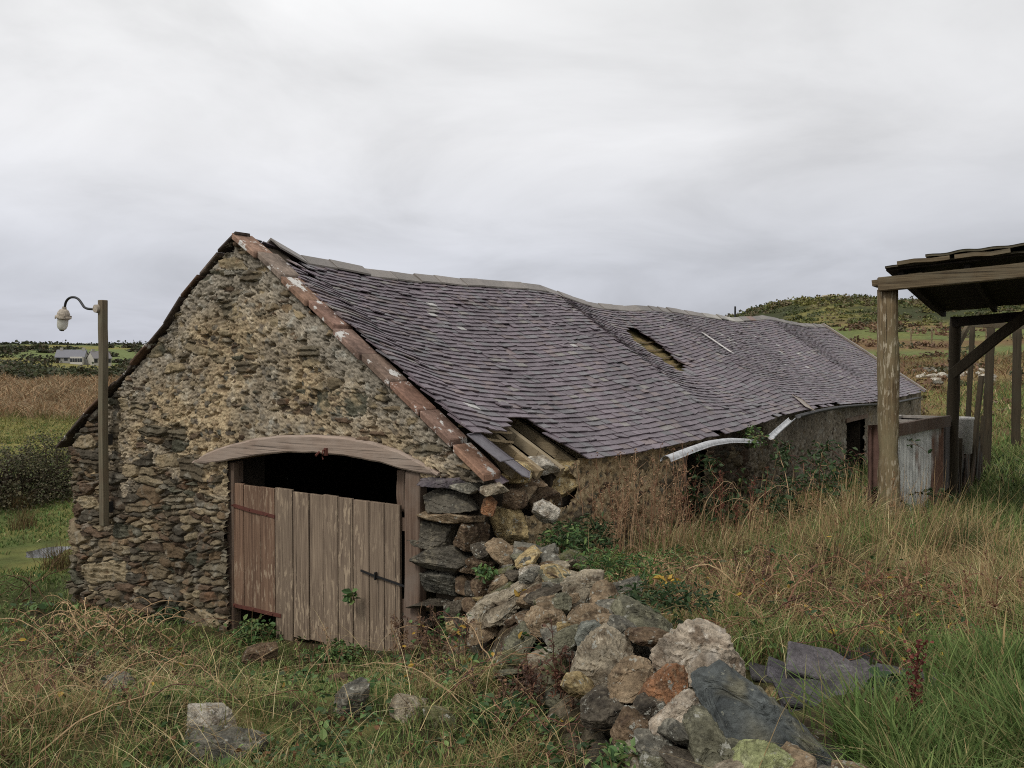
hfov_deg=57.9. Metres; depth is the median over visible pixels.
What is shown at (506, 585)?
stone
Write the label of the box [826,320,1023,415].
bracken scrub
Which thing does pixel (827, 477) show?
bramble
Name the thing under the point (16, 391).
bracken
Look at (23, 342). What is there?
skyline bush
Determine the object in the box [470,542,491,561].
stone
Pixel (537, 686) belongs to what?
stone
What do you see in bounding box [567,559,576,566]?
stone
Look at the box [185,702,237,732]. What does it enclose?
stone
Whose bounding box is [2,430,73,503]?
thicket
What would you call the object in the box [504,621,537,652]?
stone
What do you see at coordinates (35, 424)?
rough grass
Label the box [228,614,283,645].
leafy weed
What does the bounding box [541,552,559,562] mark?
stone
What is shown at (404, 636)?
dead herb
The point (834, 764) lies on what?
stone
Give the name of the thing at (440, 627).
leafy weed
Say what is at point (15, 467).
thicket
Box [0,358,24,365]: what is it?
bush
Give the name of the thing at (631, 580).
stone
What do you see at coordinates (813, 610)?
bramble
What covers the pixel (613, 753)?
leafy weed
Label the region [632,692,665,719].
stone
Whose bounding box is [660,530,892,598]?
bramble
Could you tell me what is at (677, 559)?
leafy weed
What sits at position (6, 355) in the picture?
bush
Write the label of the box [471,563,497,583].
leafy weed
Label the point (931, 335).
fence post
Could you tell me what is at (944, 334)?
fence wire
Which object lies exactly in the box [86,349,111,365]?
cottage
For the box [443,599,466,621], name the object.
stone
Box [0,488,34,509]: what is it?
rush tuft
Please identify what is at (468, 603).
stone
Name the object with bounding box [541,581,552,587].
stone
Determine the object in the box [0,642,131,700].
dead herb
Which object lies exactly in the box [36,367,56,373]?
hedge bush
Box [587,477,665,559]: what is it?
dead herb
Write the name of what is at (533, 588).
stone
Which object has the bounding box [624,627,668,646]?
stone
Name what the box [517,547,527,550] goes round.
stone
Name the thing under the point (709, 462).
bramble
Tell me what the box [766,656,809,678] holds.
slate slab
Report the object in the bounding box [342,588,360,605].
leafy weed
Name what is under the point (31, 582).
bramble
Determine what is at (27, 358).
bush
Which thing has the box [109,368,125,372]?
hedge bush
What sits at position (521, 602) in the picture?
stone
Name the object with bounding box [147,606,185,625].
leafy weed
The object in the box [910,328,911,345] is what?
fence post
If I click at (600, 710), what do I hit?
stone
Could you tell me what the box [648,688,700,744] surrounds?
stone
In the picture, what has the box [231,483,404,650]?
door
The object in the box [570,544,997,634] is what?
bramble
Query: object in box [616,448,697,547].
dead herb
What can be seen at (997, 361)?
hill grass
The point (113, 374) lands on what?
hedge bush
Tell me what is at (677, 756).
stone
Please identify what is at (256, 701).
straw tussocks
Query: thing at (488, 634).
stone
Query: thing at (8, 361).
bush
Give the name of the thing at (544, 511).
stone
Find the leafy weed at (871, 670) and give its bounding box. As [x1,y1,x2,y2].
[864,667,937,698]
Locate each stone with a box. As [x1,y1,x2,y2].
[96,671,134,699]
[179,725,269,761]
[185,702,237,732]
[241,641,278,666]
[327,672,353,684]
[333,677,369,717]
[389,693,427,723]
[423,705,456,734]
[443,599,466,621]
[445,617,466,633]
[453,618,469,634]
[461,597,476,612]
[464,580,474,596]
[466,574,541,628]
[466,619,501,645]
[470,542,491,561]
[470,575,491,596]
[480,482,509,496]
[481,496,496,516]
[485,537,514,565]
[487,575,516,593]
[489,506,528,544]
[491,573,504,579]
[491,581,515,592]
[492,649,525,683]
[493,668,525,678]
[498,566,515,574]
[502,489,527,509]
[503,610,528,628]
[504,570,518,580]
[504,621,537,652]
[506,655,527,665]
[509,552,522,559]
[509,680,527,698]
[511,548,523,554]
[513,541,541,549]
[513,613,524,623]
[514,545,540,568]
[515,556,535,569]
[516,593,532,608]
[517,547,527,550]
[518,564,539,575]
[518,566,539,584]
[520,581,546,595]
[523,583,562,605]
[524,605,567,637]
[525,673,541,692]
[527,647,548,665]
[528,660,541,672]
[532,499,560,524]
[535,593,579,607]
[536,543,556,563]
[536,682,568,706]
[537,561,553,565]
[538,565,563,582]
[540,563,569,581]
[540,625,556,641]
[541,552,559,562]
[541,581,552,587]
[541,653,570,689]
[545,633,575,663]
[547,572,559,577]
[547,624,577,655]
[551,592,571,612]
[552,560,569,568]
[556,621,569,631]
[558,549,593,570]
[560,671,594,699]
[561,569,604,613]
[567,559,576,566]
[567,603,609,624]
[570,623,633,686]
[574,619,600,645]
[580,685,623,732]
[589,580,618,603]
[591,613,611,624]
[595,599,615,613]
[607,614,650,658]
[607,655,653,704]
[610,594,672,631]
[610,705,648,745]
[613,575,643,595]
[614,740,638,767]
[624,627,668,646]
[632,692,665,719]
[634,728,674,755]
[638,663,687,704]
[638,751,665,767]
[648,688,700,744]
[649,618,745,686]
[657,718,688,746]
[659,745,701,767]
[682,705,739,767]
[690,659,831,765]
[713,758,743,767]
[732,739,794,767]
[765,685,778,698]
[781,741,816,767]
[817,765,830,767]
[830,759,868,767]
[933,380,943,383]
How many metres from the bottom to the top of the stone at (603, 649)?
0.340 m
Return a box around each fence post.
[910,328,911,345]
[931,327,932,343]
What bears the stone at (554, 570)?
on the rubble
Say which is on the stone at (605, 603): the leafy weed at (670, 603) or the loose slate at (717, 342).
the leafy weed at (670, 603)
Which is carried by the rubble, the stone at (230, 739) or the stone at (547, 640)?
the stone at (547, 640)
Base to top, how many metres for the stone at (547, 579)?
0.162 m
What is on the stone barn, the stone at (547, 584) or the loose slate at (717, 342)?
the loose slate at (717, 342)
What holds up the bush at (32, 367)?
on the ground at (16, 557)
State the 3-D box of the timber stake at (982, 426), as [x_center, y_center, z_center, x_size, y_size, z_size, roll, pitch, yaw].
[8.688,1.260,17.143,0.093,1.333,0.302,1,2,39]
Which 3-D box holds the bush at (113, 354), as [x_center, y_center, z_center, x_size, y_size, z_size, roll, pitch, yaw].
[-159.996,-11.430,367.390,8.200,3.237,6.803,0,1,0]
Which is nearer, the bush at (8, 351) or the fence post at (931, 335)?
the fence post at (931, 335)
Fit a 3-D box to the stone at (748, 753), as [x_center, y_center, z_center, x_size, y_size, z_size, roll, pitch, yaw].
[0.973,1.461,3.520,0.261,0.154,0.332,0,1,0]
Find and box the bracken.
[0,370,119,420]
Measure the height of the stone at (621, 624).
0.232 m
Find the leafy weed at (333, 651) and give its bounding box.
[294,637,369,667]
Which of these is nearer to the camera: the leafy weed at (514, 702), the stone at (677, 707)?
the stone at (677, 707)
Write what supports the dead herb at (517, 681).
on the ground at (16, 557)
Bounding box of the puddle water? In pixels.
[25,546,70,557]
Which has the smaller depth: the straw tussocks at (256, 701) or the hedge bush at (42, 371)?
the straw tussocks at (256, 701)
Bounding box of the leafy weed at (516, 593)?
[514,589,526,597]
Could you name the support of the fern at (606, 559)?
on the rubble
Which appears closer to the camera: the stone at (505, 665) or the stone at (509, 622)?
the stone at (505, 665)
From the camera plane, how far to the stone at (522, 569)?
6.94 m
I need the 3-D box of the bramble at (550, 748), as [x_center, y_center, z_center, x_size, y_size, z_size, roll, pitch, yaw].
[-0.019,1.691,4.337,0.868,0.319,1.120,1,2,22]
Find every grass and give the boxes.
[0,408,79,467]
[577,470,1023,663]
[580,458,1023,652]
[866,350,1023,466]
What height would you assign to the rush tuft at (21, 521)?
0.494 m
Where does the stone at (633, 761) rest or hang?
on the rubble
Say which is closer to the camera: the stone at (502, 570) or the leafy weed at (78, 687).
the leafy weed at (78, 687)
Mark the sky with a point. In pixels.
(714, 157)
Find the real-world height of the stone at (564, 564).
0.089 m
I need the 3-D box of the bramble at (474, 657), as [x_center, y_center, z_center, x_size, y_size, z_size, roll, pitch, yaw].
[-0.099,1.718,5.405,1.780,0.556,1.515,1,2,31]
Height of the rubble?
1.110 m
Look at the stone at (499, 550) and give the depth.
7.42 m
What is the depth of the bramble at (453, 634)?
6.87 m
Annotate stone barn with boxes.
[56,231,925,650]
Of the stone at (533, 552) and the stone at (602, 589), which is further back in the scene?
the stone at (533, 552)
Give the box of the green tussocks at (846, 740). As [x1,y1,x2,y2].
[787,510,1023,767]
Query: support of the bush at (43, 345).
on the ground at (16, 557)
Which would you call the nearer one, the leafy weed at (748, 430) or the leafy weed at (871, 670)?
the leafy weed at (871, 670)
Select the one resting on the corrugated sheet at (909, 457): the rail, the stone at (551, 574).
the rail
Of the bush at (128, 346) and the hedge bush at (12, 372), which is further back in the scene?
the bush at (128, 346)
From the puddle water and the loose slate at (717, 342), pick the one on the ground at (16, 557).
the puddle water
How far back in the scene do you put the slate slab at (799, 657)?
5.30 m
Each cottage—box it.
[55,348,87,364]
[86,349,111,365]
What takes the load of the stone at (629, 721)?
on the stone at (633, 761)
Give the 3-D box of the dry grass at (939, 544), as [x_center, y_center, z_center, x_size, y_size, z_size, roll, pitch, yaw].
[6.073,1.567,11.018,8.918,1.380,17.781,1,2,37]
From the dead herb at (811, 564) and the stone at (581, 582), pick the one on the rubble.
the stone at (581, 582)
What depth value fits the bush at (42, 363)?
227.00 m
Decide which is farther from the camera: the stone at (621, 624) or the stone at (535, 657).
the stone at (535, 657)
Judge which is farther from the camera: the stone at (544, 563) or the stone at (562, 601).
the stone at (544, 563)
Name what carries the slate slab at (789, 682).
on the ground at (16, 557)
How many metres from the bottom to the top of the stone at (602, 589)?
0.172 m
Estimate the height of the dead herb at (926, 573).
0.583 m
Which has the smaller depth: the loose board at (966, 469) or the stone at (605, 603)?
the stone at (605, 603)
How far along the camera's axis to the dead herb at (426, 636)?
6.16 m
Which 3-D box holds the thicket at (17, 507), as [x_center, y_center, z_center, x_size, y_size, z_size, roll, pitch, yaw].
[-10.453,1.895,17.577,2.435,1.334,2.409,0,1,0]
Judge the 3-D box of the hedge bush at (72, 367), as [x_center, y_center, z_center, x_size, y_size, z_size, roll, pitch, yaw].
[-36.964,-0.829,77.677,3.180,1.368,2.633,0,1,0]
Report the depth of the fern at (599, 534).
8.69 m
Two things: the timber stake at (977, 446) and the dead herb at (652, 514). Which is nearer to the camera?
the dead herb at (652, 514)
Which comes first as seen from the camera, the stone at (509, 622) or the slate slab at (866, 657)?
the slate slab at (866, 657)
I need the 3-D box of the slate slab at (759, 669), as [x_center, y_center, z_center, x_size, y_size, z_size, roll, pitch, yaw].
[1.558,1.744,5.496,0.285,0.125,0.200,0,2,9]
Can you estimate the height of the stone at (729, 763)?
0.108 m
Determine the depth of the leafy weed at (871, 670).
4.96 m
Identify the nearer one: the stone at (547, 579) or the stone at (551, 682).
the stone at (551, 682)
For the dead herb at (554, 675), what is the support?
on the ground at (16, 557)
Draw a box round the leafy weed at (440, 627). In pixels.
[427,612,449,645]
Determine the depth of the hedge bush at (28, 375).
71.12 m
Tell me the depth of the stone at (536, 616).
5.74 m
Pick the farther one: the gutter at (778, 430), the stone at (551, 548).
the gutter at (778, 430)
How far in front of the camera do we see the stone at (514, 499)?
8.09 m
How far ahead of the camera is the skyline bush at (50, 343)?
615.40 m
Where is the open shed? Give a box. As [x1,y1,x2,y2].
[872,243,1023,516]
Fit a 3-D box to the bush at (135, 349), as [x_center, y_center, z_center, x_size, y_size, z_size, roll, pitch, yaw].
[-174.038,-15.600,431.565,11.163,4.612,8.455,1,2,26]
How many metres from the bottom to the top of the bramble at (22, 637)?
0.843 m
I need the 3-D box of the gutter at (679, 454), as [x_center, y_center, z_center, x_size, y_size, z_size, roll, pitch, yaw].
[2.615,0.811,11.868,0.146,0.211,3.978,1,2,28]
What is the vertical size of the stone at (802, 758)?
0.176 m
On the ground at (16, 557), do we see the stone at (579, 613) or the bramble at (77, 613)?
the bramble at (77, 613)
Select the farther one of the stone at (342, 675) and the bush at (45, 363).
the bush at (45, 363)
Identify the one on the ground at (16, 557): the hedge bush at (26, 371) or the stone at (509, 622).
the hedge bush at (26, 371)
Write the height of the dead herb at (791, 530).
0.907 m
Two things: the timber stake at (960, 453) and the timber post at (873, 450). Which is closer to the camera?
the timber post at (873, 450)
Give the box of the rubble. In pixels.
[439,565,855,767]
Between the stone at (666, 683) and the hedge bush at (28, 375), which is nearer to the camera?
the stone at (666, 683)
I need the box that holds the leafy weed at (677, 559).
[628,544,728,581]
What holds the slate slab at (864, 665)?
on the ground at (16, 557)
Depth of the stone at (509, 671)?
5.54 m
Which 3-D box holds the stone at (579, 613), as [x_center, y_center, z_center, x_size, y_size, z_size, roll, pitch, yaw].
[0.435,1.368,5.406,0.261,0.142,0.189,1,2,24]
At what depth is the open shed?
11.02 m
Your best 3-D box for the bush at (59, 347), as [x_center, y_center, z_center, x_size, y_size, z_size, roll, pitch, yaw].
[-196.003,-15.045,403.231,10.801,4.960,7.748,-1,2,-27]
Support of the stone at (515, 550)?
on the stone at (523, 548)
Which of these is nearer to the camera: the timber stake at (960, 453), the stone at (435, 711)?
the stone at (435, 711)
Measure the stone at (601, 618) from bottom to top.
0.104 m
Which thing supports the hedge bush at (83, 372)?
on the ground at (16, 557)
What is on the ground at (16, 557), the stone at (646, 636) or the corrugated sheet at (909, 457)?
the corrugated sheet at (909, 457)
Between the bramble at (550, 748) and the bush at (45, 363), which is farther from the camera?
the bush at (45, 363)
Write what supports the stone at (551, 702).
on the rubble
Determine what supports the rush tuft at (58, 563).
on the ground at (16, 557)
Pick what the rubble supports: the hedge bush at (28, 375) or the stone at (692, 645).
the stone at (692, 645)
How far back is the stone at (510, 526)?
8.08 m
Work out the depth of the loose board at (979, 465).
16.44 m
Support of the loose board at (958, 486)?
on the ground at (16, 557)
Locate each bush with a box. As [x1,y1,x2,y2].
[0,348,20,354]
[0,352,14,357]
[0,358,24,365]
[0,360,49,371]
[0,366,29,379]
[3,361,54,372]
[4,345,16,350]
[10,371,33,379]
[12,340,32,343]
[12,346,28,351]
[12,357,44,365]
[13,368,41,375]
[15,352,41,360]
[17,358,58,367]
[18,345,39,349]
[24,360,65,370]
[25,365,58,370]
[30,343,51,349]
[32,369,63,379]
[34,354,62,362]
[36,348,53,352]
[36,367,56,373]
[44,341,59,344]
[53,344,75,351]
[57,366,84,372]
[61,367,92,378]
[78,362,117,371]
[88,369,124,377]
[94,371,123,379]
[108,340,125,344]
[109,351,119,356]
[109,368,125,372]
[112,362,129,367]
[117,343,140,347]
[118,358,131,364]
[126,346,140,351]
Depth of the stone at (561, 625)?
5.38 m
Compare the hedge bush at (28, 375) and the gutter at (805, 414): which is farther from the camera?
the hedge bush at (28, 375)
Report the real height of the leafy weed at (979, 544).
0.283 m
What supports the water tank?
on the open shed
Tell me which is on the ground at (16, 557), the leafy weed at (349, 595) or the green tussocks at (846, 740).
the green tussocks at (846, 740)
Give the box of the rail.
[899,415,950,435]
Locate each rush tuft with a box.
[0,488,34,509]
[5,503,45,531]
[25,537,71,572]
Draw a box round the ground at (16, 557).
[0,299,1023,767]
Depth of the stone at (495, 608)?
6.73 m
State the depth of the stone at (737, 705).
3.83 m
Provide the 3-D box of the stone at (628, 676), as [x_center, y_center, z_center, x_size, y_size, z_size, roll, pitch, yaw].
[0.561,1.411,4.409,0.224,0.198,0.240,0,1,0]
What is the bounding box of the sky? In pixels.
[0,0,1023,343]
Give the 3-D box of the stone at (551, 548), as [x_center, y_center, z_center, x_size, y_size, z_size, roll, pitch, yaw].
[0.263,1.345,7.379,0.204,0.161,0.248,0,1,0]
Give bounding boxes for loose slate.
[702,332,732,352]
[792,394,814,410]
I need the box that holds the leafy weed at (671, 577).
[653,574,680,585]
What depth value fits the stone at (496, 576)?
7.25 m
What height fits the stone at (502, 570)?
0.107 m
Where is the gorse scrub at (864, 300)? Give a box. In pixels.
[725,293,1023,325]
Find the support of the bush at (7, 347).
on the ground at (16, 557)
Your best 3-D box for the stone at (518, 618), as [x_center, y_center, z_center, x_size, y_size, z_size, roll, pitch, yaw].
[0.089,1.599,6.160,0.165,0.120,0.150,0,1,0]
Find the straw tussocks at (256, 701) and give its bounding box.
[0,643,581,767]
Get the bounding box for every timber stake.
[959,438,962,495]
[969,376,984,486]
[976,421,979,464]
[979,416,985,478]
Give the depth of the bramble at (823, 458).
11.79 m
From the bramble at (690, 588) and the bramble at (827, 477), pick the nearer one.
the bramble at (690, 588)
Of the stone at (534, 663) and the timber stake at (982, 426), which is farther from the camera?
the timber stake at (982, 426)
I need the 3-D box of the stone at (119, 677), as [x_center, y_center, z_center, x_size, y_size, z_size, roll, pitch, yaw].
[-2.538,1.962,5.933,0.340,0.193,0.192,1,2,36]
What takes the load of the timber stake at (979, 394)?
on the ground at (16, 557)
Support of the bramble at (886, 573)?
on the ground at (16, 557)
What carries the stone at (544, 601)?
on the stone at (536, 616)
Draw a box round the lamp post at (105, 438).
[54,296,113,525]
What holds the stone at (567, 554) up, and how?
on the rubble
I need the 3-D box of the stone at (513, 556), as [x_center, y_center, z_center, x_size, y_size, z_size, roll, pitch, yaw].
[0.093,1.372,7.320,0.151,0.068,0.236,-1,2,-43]
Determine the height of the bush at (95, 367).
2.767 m
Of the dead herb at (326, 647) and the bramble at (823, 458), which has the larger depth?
the bramble at (823, 458)
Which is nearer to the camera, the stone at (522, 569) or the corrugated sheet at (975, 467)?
the stone at (522, 569)
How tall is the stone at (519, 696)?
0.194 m
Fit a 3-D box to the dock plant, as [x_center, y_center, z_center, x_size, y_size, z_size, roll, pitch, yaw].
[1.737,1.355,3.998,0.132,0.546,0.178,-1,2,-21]
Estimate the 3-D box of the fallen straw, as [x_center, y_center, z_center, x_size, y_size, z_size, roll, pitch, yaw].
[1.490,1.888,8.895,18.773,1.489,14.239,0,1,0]
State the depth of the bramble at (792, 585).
6.65 m
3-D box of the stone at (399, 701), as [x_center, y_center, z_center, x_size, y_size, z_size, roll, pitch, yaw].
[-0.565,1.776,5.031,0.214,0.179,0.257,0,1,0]
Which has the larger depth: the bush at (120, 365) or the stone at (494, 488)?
the bush at (120, 365)
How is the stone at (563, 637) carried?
on the stone
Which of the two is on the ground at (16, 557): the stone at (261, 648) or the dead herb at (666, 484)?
the stone at (261, 648)
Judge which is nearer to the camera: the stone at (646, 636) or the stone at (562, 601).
the stone at (646, 636)
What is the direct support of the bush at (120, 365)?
on the ground at (16, 557)
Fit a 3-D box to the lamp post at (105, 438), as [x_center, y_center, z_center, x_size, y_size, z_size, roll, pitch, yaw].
[-4.877,0.288,10.520,0.859,2.583,0.176,1,2,30]
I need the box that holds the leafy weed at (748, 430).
[737,425,769,447]
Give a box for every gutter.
[660,438,758,461]
[769,417,794,439]
[795,397,921,417]
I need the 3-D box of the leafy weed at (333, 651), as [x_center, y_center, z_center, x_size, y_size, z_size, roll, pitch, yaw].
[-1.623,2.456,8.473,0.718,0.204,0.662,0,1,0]
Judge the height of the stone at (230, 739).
0.160 m
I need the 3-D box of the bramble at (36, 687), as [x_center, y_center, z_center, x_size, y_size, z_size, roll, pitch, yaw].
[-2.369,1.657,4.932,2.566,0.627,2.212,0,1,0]
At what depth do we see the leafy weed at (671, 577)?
6.23 m
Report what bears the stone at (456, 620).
on the rubble
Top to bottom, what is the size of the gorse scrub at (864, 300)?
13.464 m
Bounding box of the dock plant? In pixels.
[892,634,935,719]
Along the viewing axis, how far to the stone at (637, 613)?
5.37 m
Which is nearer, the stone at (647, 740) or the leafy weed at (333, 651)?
the stone at (647, 740)
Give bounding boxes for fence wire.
[911,327,995,339]
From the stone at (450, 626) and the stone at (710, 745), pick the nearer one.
the stone at (710, 745)
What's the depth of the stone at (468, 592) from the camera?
7.48 m
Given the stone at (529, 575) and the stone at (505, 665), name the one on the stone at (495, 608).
the stone at (529, 575)
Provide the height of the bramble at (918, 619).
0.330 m
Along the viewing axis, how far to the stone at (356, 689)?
5.19 m
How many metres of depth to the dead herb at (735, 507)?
11.00 m
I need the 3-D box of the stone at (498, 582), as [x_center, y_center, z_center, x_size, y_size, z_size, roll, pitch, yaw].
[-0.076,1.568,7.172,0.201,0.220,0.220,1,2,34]
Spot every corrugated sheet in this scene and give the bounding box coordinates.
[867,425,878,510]
[898,428,943,512]
[961,436,980,495]
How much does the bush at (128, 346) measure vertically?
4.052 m
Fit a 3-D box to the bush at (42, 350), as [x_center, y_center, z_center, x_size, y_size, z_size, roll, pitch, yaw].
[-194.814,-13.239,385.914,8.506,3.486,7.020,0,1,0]
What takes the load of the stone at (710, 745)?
on the stone at (729, 763)
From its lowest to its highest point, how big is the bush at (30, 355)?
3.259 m
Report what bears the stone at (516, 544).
on the stone
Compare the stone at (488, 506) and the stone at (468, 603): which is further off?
the stone at (488, 506)
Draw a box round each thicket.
[0,441,71,510]
[0,461,30,514]
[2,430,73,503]
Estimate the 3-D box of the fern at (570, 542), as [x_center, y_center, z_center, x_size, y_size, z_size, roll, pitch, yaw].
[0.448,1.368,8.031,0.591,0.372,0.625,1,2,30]
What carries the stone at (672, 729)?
on the rubble
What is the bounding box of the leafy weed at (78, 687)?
[35,681,96,696]
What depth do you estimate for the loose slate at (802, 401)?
16.61 m
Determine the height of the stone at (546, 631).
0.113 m
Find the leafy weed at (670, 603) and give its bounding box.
[608,575,722,617]
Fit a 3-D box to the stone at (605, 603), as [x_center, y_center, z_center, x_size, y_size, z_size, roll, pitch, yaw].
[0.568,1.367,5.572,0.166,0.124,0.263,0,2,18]
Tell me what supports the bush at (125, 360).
on the ground at (16, 557)
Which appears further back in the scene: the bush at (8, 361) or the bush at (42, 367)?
the bush at (42, 367)
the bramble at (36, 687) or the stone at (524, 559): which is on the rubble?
the stone at (524, 559)
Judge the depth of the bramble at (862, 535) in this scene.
9.02 m
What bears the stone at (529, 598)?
on the stone at (521, 602)
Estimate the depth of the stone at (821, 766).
3.50 m
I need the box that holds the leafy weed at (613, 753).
[584,737,639,767]
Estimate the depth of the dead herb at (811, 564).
7.05 m
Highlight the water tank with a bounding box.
[897,415,951,490]
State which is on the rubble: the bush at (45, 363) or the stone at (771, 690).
the stone at (771, 690)
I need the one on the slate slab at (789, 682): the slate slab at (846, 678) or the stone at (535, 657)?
the slate slab at (846, 678)
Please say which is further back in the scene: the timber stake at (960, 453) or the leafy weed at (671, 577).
the timber stake at (960, 453)
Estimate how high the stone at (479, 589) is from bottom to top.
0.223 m
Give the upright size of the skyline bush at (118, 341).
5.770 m
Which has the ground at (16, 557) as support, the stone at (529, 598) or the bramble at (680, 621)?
the bramble at (680, 621)
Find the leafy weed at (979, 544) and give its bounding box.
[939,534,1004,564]
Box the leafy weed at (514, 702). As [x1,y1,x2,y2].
[462,687,558,737]
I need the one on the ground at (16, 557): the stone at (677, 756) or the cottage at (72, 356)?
the cottage at (72, 356)
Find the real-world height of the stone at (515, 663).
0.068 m
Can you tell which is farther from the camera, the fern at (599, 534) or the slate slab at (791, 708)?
the fern at (599, 534)
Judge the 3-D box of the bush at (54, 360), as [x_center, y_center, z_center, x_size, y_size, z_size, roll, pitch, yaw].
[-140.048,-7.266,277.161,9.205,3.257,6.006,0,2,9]
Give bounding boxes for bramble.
[0,539,77,606]
[0,595,198,650]
[0,607,230,678]
[0,641,322,759]
[361,607,584,750]
[368,613,517,688]
[417,691,595,767]
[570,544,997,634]
[578,553,888,626]
[596,536,934,623]
[621,471,802,542]
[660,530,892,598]
[671,566,1022,663]
[673,435,846,535]
[687,440,963,520]
[698,438,931,515]
[706,560,991,667]
[751,550,1014,638]
[766,509,921,564]
[826,589,1014,671]
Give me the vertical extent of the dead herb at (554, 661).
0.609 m
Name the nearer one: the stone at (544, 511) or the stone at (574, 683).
the stone at (574, 683)
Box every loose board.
[957,470,959,499]
[964,458,969,496]
[977,451,981,485]
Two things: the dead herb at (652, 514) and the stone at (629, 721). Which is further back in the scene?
the dead herb at (652, 514)
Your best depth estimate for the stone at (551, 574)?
6.77 m
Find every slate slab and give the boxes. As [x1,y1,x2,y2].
[749,662,771,682]
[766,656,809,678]
[771,678,835,707]
[779,695,830,711]
[786,641,861,680]
[830,669,923,694]
[839,646,911,661]
[851,658,875,670]
[875,663,903,669]
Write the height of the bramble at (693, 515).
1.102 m
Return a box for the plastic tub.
[958,416,974,453]
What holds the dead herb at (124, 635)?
on the ground at (16, 557)
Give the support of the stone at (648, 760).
on the rubble
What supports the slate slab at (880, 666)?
on the ground at (16, 557)
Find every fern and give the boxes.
[535,521,603,556]
[563,511,620,551]
[566,544,670,584]
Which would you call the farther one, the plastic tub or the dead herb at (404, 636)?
the plastic tub
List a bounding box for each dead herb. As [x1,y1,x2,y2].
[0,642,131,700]
[68,603,166,668]
[259,624,343,673]
[388,605,433,666]
[390,604,474,688]
[466,651,578,732]
[522,617,572,713]
[545,668,565,697]
[566,443,707,559]
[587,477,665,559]
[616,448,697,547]
[671,467,772,540]
[682,528,834,615]
[714,471,925,557]
[858,550,1023,630]
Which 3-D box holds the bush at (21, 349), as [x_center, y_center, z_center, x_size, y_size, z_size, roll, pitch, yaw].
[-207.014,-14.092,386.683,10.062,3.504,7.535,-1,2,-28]
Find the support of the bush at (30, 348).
on the ground at (16, 557)
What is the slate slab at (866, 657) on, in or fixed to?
on the ground at (16, 557)
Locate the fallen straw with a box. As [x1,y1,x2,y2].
[0,490,1023,767]
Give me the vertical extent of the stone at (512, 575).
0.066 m
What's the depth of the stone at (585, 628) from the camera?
5.12 m
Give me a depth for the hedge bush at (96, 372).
68.73 m

